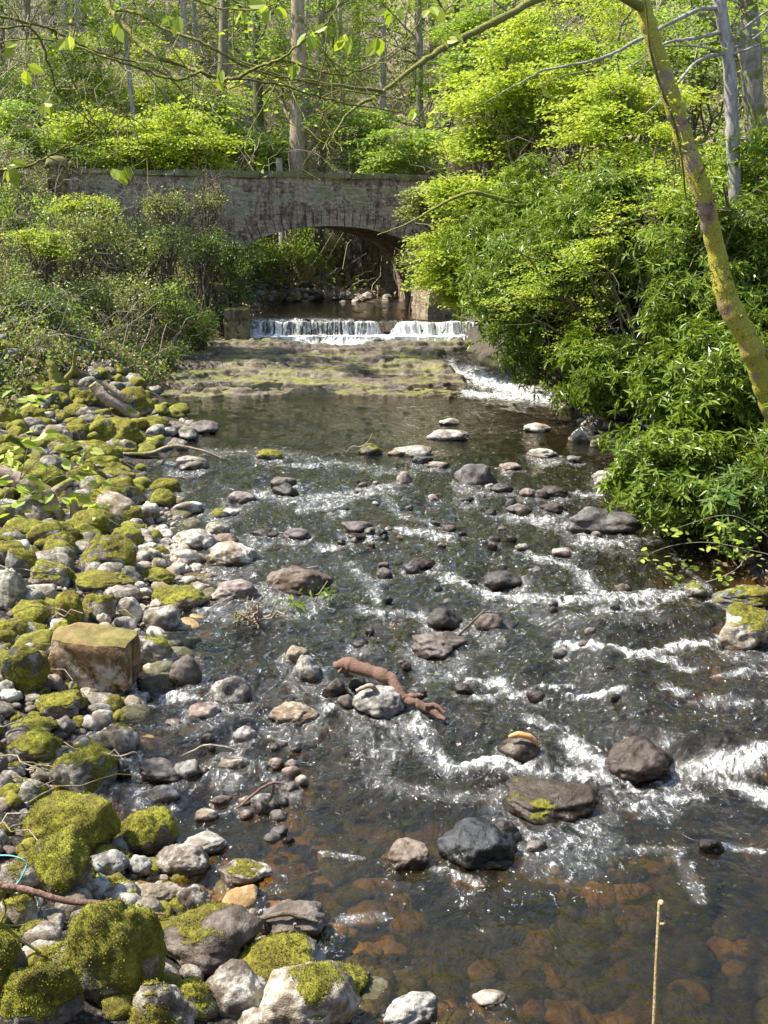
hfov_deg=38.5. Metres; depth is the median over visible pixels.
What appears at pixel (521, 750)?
rock
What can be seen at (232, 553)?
rock
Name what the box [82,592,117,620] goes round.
rock
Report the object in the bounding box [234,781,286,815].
twig on stones
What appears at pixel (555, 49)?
beech shrub
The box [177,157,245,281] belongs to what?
bank bush
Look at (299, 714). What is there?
rock
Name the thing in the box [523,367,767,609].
bank leaf litter
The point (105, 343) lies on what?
bank bush
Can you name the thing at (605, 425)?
bank pebbles
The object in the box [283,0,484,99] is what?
woodland tree
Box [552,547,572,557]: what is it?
rock
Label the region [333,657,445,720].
driftwood log
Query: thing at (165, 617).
rock
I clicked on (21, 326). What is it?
leafy ground cover
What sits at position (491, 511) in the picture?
rock
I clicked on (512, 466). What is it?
rock
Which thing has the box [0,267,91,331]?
bank bush
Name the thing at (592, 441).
rock
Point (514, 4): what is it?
woodland tree
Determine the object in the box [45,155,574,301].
stone bridge
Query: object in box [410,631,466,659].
rock
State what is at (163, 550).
rock
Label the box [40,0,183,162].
tall tree
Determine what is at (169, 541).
rock
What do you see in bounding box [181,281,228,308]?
retaining wall
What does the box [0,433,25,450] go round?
rock
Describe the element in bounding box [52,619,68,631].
rock
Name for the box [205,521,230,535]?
rock
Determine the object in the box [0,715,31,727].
dead twig
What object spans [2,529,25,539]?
rock
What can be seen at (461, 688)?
rock
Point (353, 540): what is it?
rock
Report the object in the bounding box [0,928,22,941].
rock
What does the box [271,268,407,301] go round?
bar pebbles
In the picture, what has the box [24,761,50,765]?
dead twig
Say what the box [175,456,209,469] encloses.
rock
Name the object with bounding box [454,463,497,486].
rock
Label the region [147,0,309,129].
woodland tree
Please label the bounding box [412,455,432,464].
rock
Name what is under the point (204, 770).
rock
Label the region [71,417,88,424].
rock
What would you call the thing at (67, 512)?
rock
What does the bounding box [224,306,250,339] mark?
concrete block
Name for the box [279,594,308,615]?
leafy sprig
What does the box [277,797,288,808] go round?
rock
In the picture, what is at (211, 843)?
rock
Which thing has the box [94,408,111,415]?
rock
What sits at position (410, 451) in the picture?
rock
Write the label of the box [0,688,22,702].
rock
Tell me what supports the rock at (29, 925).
on the ground at (730, 1004)
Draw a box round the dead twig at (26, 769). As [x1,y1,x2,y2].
[24,764,49,770]
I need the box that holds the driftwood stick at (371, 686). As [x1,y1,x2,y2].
[355,683,379,693]
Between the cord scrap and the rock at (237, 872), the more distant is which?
the rock at (237, 872)
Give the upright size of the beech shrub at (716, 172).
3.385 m
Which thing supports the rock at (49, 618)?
on the ground at (730, 1004)
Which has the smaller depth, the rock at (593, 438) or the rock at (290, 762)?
the rock at (290, 762)
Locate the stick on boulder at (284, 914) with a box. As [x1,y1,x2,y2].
[260,911,317,935]
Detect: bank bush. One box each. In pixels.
[0,181,73,244]
[0,206,77,293]
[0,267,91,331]
[9,322,80,376]
[23,196,175,298]
[39,175,125,264]
[62,256,167,344]
[91,317,138,360]
[111,206,199,324]
[132,167,200,282]
[134,265,216,355]
[136,337,196,371]
[168,205,232,320]
[174,304,224,349]
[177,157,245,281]
[190,231,274,306]
[242,248,292,290]
[244,227,325,285]
[310,228,365,285]
[386,232,438,312]
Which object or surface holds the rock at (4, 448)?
on the ground at (730, 1004)
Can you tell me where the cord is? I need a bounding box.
[0,855,26,883]
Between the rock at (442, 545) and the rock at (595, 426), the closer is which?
the rock at (442, 545)
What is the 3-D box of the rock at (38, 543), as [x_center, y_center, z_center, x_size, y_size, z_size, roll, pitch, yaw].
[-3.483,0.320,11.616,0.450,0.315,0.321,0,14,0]
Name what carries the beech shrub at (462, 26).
on the ground at (730, 1004)
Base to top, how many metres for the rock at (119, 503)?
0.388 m
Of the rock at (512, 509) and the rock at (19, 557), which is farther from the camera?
the rock at (512, 509)
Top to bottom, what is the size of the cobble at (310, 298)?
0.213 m
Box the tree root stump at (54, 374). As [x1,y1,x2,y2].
[36,350,75,384]
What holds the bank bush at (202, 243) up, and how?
on the ground at (730, 1004)
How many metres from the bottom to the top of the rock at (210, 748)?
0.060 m
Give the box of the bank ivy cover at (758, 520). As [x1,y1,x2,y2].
[484,115,767,565]
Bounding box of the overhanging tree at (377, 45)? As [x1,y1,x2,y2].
[0,0,549,237]
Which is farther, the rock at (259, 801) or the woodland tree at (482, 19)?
the woodland tree at (482, 19)
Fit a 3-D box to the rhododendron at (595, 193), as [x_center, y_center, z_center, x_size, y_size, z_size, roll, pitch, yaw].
[4.340,-4.097,18.763,4.543,4.006,3.682,0,14,0]
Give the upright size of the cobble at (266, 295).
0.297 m
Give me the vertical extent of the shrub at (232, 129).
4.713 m
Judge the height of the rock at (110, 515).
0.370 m
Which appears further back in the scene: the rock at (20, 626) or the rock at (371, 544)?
the rock at (371, 544)
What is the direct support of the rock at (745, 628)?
on the ground at (730, 1004)
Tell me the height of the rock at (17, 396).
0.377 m
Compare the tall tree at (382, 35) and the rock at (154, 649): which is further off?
the tall tree at (382, 35)
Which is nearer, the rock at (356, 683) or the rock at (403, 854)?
the rock at (403, 854)
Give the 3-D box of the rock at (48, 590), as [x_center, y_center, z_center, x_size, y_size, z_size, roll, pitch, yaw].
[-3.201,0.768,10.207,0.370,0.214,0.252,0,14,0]
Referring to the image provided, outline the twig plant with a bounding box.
[640,515,767,592]
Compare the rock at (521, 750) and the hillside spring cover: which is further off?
the hillside spring cover
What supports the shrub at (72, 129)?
on the ground at (730, 1004)
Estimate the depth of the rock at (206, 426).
18.55 m
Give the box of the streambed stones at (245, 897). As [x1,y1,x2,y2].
[123,497,763,1023]
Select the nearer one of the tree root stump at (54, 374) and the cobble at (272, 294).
the tree root stump at (54, 374)
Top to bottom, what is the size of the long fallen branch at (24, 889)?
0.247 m
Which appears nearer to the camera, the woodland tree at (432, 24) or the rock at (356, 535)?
the rock at (356, 535)
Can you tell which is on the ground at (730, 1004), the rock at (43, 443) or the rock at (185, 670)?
the rock at (43, 443)
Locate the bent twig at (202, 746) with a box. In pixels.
[181,744,237,758]
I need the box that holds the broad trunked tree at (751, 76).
[639,0,767,181]
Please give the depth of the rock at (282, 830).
6.94 m
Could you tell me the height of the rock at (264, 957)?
0.225 m
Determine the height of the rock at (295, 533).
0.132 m
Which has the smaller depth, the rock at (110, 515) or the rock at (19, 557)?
the rock at (19, 557)
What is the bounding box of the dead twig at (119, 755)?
[108,749,133,760]
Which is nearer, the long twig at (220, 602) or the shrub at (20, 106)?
the long twig at (220, 602)
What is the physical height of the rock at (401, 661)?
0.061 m
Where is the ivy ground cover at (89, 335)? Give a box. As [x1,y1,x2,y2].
[0,130,272,410]
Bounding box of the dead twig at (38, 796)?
[29,774,131,803]
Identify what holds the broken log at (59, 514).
on the ground at (730, 1004)
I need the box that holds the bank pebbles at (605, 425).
[564,398,762,580]
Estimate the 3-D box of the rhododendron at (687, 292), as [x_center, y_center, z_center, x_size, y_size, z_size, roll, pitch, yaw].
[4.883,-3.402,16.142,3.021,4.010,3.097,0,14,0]
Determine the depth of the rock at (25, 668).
8.38 m
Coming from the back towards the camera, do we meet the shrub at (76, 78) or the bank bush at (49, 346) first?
the shrub at (76, 78)
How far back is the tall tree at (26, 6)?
50.84 m
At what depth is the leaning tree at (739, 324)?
10.78 m
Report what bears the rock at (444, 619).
in the water
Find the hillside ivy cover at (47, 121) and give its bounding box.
[0,0,767,300]
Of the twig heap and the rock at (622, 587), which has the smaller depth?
the twig heap
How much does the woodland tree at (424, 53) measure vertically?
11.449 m
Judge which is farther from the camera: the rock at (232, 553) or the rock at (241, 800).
the rock at (232, 553)
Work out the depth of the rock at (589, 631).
9.48 m
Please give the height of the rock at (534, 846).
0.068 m
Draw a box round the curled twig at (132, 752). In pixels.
[102,751,138,770]
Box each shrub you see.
[0,29,146,148]
[0,97,104,172]
[28,102,207,171]
[58,32,250,170]
[100,98,254,170]
[138,89,287,169]
[235,122,311,256]
[307,104,410,288]
[339,110,451,283]
[391,159,471,300]
[393,207,530,352]
[413,120,563,354]
[420,22,607,333]
[422,0,586,191]
[445,0,690,200]
[456,214,646,369]
[527,28,717,201]
[532,78,729,411]
[592,0,767,173]
[654,131,767,258]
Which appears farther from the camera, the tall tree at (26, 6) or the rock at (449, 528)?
the tall tree at (26, 6)
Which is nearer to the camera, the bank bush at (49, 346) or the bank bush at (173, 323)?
the bank bush at (49, 346)
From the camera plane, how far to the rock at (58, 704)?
8.27 m
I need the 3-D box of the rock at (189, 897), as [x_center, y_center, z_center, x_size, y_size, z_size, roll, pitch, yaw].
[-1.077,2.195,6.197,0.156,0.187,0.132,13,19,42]
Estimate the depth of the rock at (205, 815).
7.13 m
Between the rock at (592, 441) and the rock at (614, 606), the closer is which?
the rock at (614, 606)
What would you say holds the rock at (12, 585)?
on the ground at (730, 1004)
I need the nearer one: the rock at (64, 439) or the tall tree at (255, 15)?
the rock at (64, 439)
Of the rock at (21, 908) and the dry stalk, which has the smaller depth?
the dry stalk
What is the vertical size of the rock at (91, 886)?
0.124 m
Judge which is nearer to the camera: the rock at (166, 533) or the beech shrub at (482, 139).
the rock at (166, 533)
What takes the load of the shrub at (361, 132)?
on the ground at (730, 1004)
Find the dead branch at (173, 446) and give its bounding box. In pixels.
[123,440,230,469]
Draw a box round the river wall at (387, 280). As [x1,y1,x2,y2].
[345,235,398,294]
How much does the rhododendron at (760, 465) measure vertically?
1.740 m
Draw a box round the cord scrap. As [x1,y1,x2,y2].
[97,863,102,879]
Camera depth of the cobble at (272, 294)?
35.57 m
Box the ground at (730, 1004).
[0,0,767,1023]
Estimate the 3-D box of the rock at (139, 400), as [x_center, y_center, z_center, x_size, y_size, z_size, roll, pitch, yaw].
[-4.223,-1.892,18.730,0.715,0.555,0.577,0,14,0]
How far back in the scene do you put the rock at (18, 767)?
7.47 m
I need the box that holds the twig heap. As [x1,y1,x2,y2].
[231,592,295,627]
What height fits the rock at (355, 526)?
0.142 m
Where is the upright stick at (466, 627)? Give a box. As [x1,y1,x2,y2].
[457,608,485,635]
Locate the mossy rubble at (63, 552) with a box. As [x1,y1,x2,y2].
[0,291,209,666]
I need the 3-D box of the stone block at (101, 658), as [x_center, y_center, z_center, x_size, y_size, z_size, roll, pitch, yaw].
[-2.308,1.167,8.843,0.676,0.467,0.449,4,16,5]
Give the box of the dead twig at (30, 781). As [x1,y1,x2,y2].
[12,776,54,787]
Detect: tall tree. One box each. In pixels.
[23,0,33,91]
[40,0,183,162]
[61,0,74,104]
[180,0,200,101]
[204,0,279,167]
[223,0,368,285]
[227,0,307,246]
[263,0,403,277]
[277,0,404,172]
[327,0,445,165]
[358,0,478,157]
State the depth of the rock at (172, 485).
14.50 m
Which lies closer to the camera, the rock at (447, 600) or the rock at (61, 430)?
the rock at (447, 600)
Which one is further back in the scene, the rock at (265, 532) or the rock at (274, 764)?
the rock at (265, 532)
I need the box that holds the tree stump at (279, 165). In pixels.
[276,158,289,286]
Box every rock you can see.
[0,406,22,421]
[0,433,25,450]
[0,443,25,462]
[0,458,20,467]
[0,497,24,525]
[0,528,17,541]
[0,540,24,563]
[0,568,27,608]
[0,618,28,634]
[0,642,51,695]
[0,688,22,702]
[0,892,38,929]
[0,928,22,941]
[0,929,28,1005]
[0,957,87,1023]
[1,857,39,887]
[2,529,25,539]
[4,517,43,534]
[5,546,36,576]
[5,726,62,763]
[5,759,25,776]
[6,539,29,549]
[8,466,34,474]
[9,715,58,731]
[10,377,35,394]
[10,394,32,409]
[13,455,28,464]
[18,494,31,499]
[18,779,48,803]
[18,791,122,849]
[19,599,51,612]
[20,405,46,417]
[20,917,43,935]
[21,499,54,520]
[22,920,62,945]
[22,945,38,957]
[25,436,50,447]
[25,519,65,544]
[25,823,94,895]
[27,761,51,782]
[28,559,74,586]
[28,584,57,598]
[28,621,48,629]
[31,464,66,487]
[33,530,75,550]
[34,688,87,718]
[36,386,58,403]
[40,424,72,438]
[42,380,70,391]
[44,442,63,451]
[46,434,75,443]
[46,614,54,621]
[46,938,66,962]
[49,742,118,800]
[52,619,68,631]
[52,789,76,794]
[53,390,72,408]
[53,443,82,458]
[54,409,69,423]
[55,509,69,520]
[55,589,84,624]
[57,496,65,508]
[58,896,167,1003]
[59,521,79,538]
[59,533,76,546]
[63,402,89,417]
[63,417,77,423]
[63,681,78,688]
[65,498,95,509]
[66,461,105,477]
[67,423,88,440]
[68,509,110,534]
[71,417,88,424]
[71,569,134,592]
[74,390,100,405]
[74,523,102,536]
[76,406,95,416]
[76,439,106,446]
[77,504,119,530]
[79,531,138,568]
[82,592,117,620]
[82,881,98,892]
[83,454,119,469]
[86,442,123,458]
[88,415,116,439]
[90,486,126,500]
[90,849,126,875]
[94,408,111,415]
[94,720,139,758]
[96,490,135,517]
[101,878,139,900]
[102,467,135,479]
[102,475,141,497]
[104,416,141,443]
[105,849,128,869]
[109,526,144,545]
[112,439,136,447]
[112,584,142,600]
[115,446,137,451]
[116,759,131,780]
[117,597,141,620]
[120,505,144,521]
[121,386,154,417]
[121,804,179,856]
[127,854,152,877]
[127,978,193,1023]
[128,495,143,504]
[133,581,145,586]
[134,483,144,492]
[136,486,147,500]
[138,567,175,583]
[138,635,174,664]
[138,882,181,900]
[139,757,182,783]
[142,415,170,426]
[142,501,159,517]
[143,604,181,631]
[146,477,181,494]
[147,785,180,804]
[149,488,177,507]
[151,529,172,538]
[151,557,167,568]
[151,584,209,609]
[152,545,168,553]
[155,842,209,877]
[159,537,175,545]
[159,900,263,976]
[165,718,183,727]
[167,421,193,430]
[169,654,201,695]
[170,549,206,564]
[171,501,204,514]
[172,529,217,552]
[173,759,200,780]
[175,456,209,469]
[177,884,206,910]
[178,978,218,1022]
[181,831,226,857]
[188,701,220,722]
[192,420,219,433]
[194,808,218,823]
[198,765,210,777]
[201,733,214,743]
[203,959,266,1019]
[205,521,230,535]
[205,541,257,566]
[206,743,215,751]
[209,795,232,803]
[210,507,239,518]
[210,676,252,710]
[211,579,260,601]
[214,533,238,541]
[216,857,272,886]
[217,756,249,774]
[227,491,256,504]
[233,725,256,747]
[237,795,250,806]
[238,930,325,980]
[239,809,253,821]
[249,528,279,537]
[251,793,279,817]
[255,448,282,459]
[258,959,361,1023]
[260,899,326,938]
[264,831,281,844]
[265,758,283,772]
[266,565,333,596]
[268,701,318,730]
[269,809,287,823]
[270,476,296,487]
[270,743,282,752]
[270,825,287,839]
[272,483,298,496]
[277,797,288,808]
[279,741,287,747]
[281,765,300,782]
[281,781,298,796]
[282,837,294,847]
[283,528,310,538]
[284,759,299,767]
[285,645,310,662]
[290,745,301,752]
[294,655,321,682]
[294,775,308,787]
[322,678,347,697]
[323,960,370,992]
[331,507,349,511]
[336,694,353,708]
[337,539,345,545]
[341,521,372,532]
[348,533,365,538]
[349,638,368,647]
[349,677,365,690]
[350,537,357,543]
[352,685,406,718]
[355,488,363,493]
[358,443,382,455]
[358,482,367,487]
[364,527,374,534]
[365,627,374,635]
[367,541,375,547]
[376,567,392,578]
[377,529,387,535]
[378,562,389,567]
[381,534,388,539]
[381,837,429,870]
[383,596,392,603]
[383,991,437,1023]
[387,445,431,456]
[396,471,412,483]
[396,659,405,663]
[400,662,411,671]
[402,562,420,573]
[405,505,412,510]
[406,687,426,699]
[408,557,435,569]
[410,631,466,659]
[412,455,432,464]
[425,461,449,468]
[426,429,469,440]
[426,607,462,630]
[428,494,438,500]
[429,520,440,526]
[432,585,442,591]
[437,543,446,547]
[437,817,516,869]
[439,418,458,424]
[442,598,453,603]
[443,525,455,531]
[453,682,473,694]
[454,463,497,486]
[457,496,473,500]
[458,531,466,535]
[467,579,477,584]
[472,989,506,1011]
[473,613,502,630]
[475,492,485,497]
[482,570,521,590]
[484,483,493,489]
[484,508,496,515]
[485,859,512,869]
[487,542,497,550]
[489,535,500,541]
[490,483,513,492]
[495,820,522,848]
[497,526,505,530]
[498,738,539,763]
[499,462,521,470]
[502,776,598,828]
[504,504,531,513]
[505,498,515,507]
[506,535,516,542]
[515,544,528,550]
[516,507,528,516]
[519,488,538,497]
[523,423,551,431]
[525,448,557,457]
[526,689,544,703]
[526,840,546,853]
[531,566,541,572]
[536,489,548,498]
[539,503,563,513]
[542,485,567,497]
[549,601,557,606]
[549,606,557,612]
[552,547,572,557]
[552,648,567,658]
[566,455,581,462]
[566,506,642,534]
[568,427,594,442]
[578,639,587,646]
[584,627,595,635]
[589,419,605,433]
[589,434,605,444]
[590,438,601,449]
[591,470,623,482]
[591,531,602,537]
[604,736,672,785]
[606,665,613,669]
[609,603,619,610]
[610,693,620,701]
[615,583,631,591]
[684,583,706,597]
[697,839,723,854]
[712,584,767,608]
[715,602,767,656]
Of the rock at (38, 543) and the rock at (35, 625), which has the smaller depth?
the rock at (35, 625)
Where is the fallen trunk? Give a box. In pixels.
[88,380,139,418]
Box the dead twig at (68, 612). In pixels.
[52,609,89,617]
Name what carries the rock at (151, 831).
on the ground at (730, 1004)
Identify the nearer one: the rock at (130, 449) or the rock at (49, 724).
the rock at (49, 724)
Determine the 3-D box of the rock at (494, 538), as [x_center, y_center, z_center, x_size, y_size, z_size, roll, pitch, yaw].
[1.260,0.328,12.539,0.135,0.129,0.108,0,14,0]
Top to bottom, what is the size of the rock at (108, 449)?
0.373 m
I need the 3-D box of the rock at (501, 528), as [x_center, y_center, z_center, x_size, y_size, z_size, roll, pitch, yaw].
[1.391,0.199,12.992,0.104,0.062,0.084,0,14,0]
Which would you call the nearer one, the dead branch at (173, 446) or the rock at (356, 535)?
the rock at (356, 535)
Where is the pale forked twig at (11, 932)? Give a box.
[0,900,40,953]
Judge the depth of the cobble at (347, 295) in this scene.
38.05 m
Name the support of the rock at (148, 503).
on the ground at (730, 1004)
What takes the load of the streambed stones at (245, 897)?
on the ground at (730, 1004)
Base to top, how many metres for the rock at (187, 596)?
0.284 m
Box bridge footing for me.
[411,286,459,317]
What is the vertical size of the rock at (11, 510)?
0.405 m
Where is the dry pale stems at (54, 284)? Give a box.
[0,111,276,384]
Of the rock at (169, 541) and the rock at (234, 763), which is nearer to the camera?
the rock at (234, 763)
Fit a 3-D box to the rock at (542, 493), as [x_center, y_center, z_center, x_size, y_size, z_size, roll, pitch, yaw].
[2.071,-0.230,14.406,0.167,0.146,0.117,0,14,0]
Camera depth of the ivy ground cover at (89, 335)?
23.93 m
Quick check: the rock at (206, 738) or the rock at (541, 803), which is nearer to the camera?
the rock at (541, 803)
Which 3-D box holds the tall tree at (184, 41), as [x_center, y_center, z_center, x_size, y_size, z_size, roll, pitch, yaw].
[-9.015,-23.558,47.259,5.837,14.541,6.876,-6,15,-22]
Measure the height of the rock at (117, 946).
0.671 m
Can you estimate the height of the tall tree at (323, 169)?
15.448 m
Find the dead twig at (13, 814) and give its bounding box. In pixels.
[2,812,27,821]
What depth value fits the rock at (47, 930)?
5.48 m
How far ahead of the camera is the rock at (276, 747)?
7.91 m
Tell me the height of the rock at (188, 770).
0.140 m
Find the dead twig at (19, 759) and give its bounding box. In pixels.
[0,754,41,769]
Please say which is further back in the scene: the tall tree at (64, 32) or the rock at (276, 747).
the tall tree at (64, 32)
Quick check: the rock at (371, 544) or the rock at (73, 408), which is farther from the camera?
the rock at (73, 408)
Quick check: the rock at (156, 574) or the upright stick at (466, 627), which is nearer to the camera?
the upright stick at (466, 627)
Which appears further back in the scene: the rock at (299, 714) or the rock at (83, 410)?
the rock at (83, 410)
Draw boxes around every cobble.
[248,289,264,294]
[263,294,269,301]
[267,291,276,296]
[274,284,289,288]
[275,295,282,300]
[281,289,295,297]
[283,295,297,301]
[299,282,313,287]
[301,291,312,295]
[306,296,314,301]
[310,291,321,300]
[322,287,337,293]
[322,292,331,299]
[332,296,340,300]
[340,291,353,299]
[363,291,374,300]
[373,289,386,296]
[382,294,392,299]
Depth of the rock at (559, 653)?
9.26 m
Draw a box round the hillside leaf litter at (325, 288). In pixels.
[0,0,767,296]
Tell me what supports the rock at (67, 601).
on the ground at (730, 1004)
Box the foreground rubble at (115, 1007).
[0,643,267,1023]
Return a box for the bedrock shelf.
[160,334,473,398]
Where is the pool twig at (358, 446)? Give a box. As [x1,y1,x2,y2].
[346,434,371,452]
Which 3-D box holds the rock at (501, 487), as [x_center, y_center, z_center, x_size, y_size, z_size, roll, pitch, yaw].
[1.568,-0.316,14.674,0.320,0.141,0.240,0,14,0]
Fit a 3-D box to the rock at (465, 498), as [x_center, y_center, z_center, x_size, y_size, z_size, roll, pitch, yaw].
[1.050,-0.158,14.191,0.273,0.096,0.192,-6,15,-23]
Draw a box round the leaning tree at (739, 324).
[175,0,767,421]
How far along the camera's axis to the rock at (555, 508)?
13.70 m
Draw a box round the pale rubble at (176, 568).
[0,517,217,779]
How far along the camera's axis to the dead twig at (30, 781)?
7.25 m
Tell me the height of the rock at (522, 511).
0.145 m
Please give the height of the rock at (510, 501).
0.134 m
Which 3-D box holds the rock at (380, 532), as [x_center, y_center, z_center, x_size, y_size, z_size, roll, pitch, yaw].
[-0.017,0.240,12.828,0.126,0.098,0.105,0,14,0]
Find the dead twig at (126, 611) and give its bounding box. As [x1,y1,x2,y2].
[112,609,138,617]
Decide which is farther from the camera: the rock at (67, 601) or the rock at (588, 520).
the rock at (588, 520)
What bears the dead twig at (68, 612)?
on the pale rubble at (176, 568)
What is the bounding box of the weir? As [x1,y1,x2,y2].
[251,322,440,332]
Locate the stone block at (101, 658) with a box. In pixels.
[48,622,140,691]
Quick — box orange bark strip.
[508,731,539,746]
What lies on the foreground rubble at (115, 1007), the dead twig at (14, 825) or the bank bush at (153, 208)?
the dead twig at (14, 825)
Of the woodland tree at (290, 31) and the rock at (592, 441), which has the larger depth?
the woodland tree at (290, 31)
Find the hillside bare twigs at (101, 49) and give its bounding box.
[0,0,767,303]
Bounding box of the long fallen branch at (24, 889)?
[0,881,164,914]
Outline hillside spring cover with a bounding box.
[0,0,767,297]
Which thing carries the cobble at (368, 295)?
on the water
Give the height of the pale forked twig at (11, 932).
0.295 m
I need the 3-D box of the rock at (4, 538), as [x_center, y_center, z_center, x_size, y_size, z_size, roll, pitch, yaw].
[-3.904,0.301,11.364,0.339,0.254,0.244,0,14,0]
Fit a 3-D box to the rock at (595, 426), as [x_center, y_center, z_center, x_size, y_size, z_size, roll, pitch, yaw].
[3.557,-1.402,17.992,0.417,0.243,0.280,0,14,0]
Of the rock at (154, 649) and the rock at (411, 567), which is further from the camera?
the rock at (411, 567)
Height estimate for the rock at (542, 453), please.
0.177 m
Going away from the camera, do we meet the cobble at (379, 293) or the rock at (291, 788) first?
the rock at (291, 788)
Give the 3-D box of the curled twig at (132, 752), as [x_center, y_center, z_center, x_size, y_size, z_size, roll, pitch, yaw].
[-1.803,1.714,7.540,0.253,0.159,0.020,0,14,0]
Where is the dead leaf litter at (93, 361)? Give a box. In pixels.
[0,140,278,421]
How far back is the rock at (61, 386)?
18.41 m
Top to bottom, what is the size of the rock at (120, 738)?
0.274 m
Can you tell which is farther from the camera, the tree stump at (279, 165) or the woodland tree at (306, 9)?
the woodland tree at (306, 9)
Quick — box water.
[85,295,767,1023]
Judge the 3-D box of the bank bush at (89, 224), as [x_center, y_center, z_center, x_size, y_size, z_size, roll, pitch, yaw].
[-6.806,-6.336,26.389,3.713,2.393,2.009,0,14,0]
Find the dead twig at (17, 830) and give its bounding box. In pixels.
[0,821,37,840]
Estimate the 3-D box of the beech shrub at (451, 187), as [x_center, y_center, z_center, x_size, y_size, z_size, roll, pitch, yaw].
[2.310,-6.030,24.798,3.433,5.056,3.294,0,14,0]
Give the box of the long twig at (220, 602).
[208,595,233,608]
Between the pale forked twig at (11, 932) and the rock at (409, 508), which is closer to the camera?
the pale forked twig at (11, 932)
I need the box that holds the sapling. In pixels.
[0,384,113,522]
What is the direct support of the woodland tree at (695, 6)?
on the ground at (730, 1004)
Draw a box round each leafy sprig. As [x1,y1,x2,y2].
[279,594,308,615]
[299,585,323,596]
[315,587,338,601]
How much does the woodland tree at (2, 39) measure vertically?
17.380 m
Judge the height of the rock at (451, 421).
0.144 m
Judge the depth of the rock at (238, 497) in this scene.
14.11 m
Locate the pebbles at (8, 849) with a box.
[0,487,266,943]
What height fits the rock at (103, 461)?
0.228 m
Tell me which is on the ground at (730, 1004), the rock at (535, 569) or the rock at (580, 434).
the rock at (580, 434)
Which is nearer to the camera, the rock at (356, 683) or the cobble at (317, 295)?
the rock at (356, 683)
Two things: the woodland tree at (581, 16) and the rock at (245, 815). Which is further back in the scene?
the woodland tree at (581, 16)
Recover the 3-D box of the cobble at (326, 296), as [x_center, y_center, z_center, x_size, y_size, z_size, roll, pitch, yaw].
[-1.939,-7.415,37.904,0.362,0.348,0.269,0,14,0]
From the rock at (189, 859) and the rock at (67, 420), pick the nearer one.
the rock at (189, 859)
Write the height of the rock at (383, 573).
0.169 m
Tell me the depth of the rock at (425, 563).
11.72 m
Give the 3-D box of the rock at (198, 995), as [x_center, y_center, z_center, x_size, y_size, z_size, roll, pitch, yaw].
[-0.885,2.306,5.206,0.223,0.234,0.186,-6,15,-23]
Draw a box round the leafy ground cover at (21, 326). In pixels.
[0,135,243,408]
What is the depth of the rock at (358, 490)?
14.57 m
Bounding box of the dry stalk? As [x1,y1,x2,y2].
[652,900,665,1023]
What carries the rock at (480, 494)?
in the water
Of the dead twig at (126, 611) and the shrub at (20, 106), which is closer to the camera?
the dead twig at (126, 611)
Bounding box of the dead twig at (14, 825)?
[9,823,23,828]
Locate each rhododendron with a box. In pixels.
[377,140,606,381]
[441,173,653,416]
[508,151,722,370]
[534,317,681,423]
[587,397,764,545]
[606,302,767,470]
[610,142,767,391]
[659,110,767,323]
[687,460,767,563]
[745,403,767,551]
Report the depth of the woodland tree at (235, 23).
53.57 m
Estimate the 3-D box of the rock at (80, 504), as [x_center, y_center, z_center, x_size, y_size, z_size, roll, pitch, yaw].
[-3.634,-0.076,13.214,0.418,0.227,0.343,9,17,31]
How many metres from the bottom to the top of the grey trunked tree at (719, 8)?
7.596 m
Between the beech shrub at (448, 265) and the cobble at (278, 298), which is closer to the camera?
the beech shrub at (448, 265)
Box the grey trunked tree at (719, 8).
[485,0,767,256]
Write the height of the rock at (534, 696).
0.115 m
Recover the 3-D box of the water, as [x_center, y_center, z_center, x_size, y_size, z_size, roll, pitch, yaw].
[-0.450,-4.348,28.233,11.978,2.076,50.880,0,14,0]
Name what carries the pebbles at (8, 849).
on the ground at (730, 1004)
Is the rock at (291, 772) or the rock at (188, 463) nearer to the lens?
the rock at (291, 772)
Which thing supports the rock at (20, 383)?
on the ground at (730, 1004)
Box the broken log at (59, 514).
[0,465,79,520]
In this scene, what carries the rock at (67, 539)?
on the mossy rubble at (63, 552)
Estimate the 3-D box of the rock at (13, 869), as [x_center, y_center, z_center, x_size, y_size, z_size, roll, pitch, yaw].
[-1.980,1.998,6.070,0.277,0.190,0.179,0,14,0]
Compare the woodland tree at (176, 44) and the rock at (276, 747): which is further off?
the woodland tree at (176, 44)
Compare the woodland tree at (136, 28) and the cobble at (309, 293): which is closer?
the cobble at (309, 293)
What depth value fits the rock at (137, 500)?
13.82 m
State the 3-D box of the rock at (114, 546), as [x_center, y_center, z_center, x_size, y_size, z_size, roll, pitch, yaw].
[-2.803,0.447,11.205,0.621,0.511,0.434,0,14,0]
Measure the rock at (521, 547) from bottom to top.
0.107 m
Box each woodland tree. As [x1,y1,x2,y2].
[0,0,9,87]
[0,0,171,89]
[0,1,61,95]
[43,0,157,96]
[74,0,144,109]
[104,0,180,67]
[108,0,290,117]
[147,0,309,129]
[150,0,234,95]
[186,0,310,160]
[213,0,414,133]
[262,0,332,122]
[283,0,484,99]
[304,0,372,104]
[309,0,372,90]
[329,0,587,174]
[337,0,481,168]
[412,0,555,119]
[428,0,506,65]
[444,0,559,88]
[516,0,635,85]
[533,0,632,105]
[577,1,738,85]
[590,0,763,117]
[624,0,681,85]
[651,0,722,86]
[666,0,736,126]

